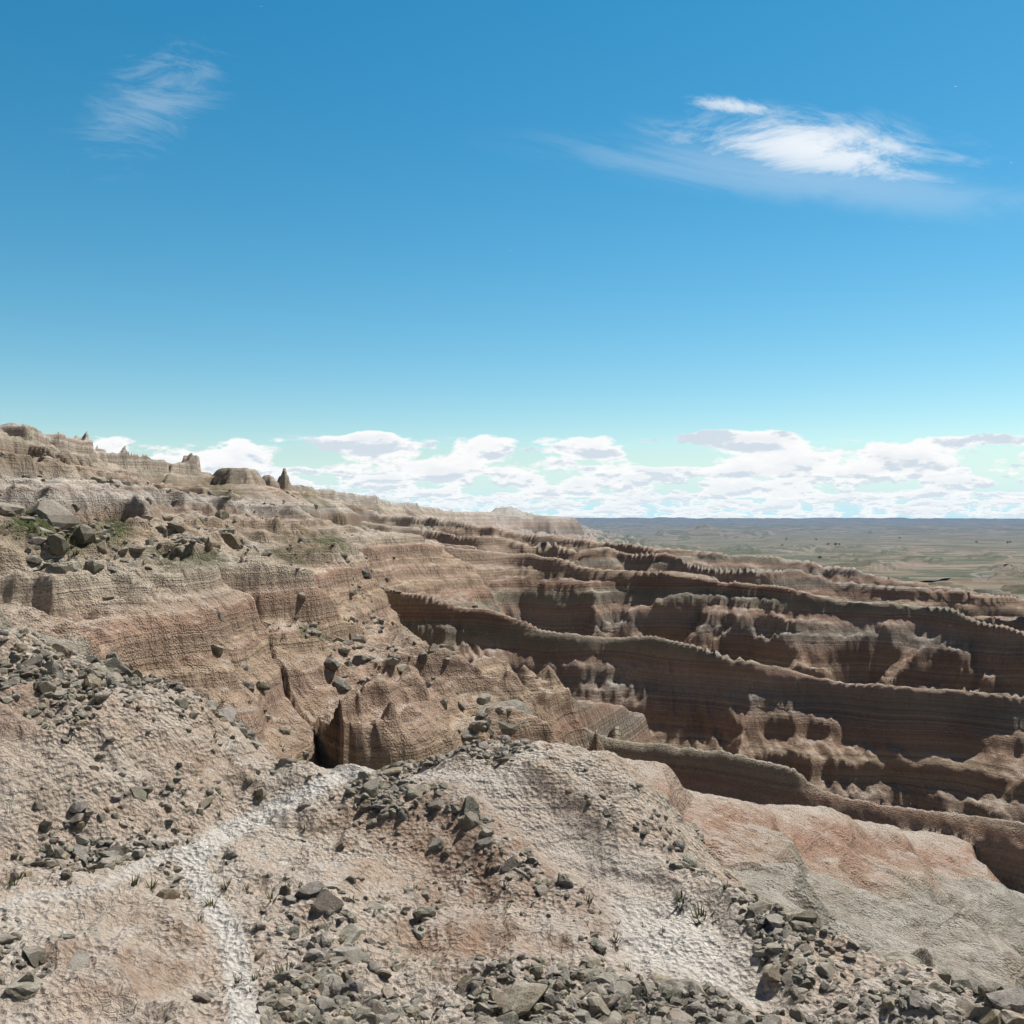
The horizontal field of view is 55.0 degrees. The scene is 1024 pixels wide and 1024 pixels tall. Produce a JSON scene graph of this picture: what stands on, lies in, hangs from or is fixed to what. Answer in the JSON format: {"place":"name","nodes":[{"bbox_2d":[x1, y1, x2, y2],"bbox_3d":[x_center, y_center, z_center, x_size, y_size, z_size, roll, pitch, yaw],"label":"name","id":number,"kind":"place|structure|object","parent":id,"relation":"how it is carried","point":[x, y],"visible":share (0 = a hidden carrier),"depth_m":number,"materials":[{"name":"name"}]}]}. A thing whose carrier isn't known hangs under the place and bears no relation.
{"place":"outdoors","nodes":[
{"label":"outdoors","id":0,"kind":"place"},
{"bbox_2d":[0,423,1023,1023],"bbox_3d":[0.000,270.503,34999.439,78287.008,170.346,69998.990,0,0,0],"label":"ground","id":1,"kind":"structure","parent":0,"point":[832,737],"depth_m":72.93,"materials":[{"name":"beige stone"}]},
{"bbox_2d":[0,452,533,757],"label":"boulders","id":2,"kind":"structure","parent":1,"relation":"on","point":[57,516],"depth_m":88.61,"materials":[{"name":"grey stone"}]},
{"bbox_2d":[0,487,830,1023],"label":"grass tufts","id":3,"kind":"object","parent":1,"relation":"on","point":[416,887],"visible":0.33,"depth_m":25.67,"materials":[{"name":"plant"}]},
{"bbox_2d":[0,627,1023,1023],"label":"rubble","id":4,"kind":"object","parent":1,"relation":"on","point":[550,1005],"visible":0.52,"depth_m":22.22,"materials":[{"name":"grey stone"}]},
{"bbox_3d":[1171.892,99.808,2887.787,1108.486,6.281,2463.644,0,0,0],"label":"tree trunks","id":5,"kind":"structure","parent":1,"relation":"on","visible":0},
{"bbox_2d":[782,537,1010,557],"bbox_3d":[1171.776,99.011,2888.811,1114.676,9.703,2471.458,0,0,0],"label":"trees","id":6,"kind":"object","parent":5,"relation":"on","point":[840,544],"visible":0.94,"depth_m":3115.80,"materials":[{"name":"green plant"}]},
{"bbox_2d":[0,0,1023,518],"label":"sky","id":7,"kind":"structure","parent":0,"point":[698,259],"materials":[{"name":"blue"}]},
{"bbox_2d":[418,505,1011,581],"bbox_3d":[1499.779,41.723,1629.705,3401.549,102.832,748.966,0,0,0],"label":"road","id":8,"kind":"structure","parent":0,"point":[986,577],"depth_m":1426.85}
]}

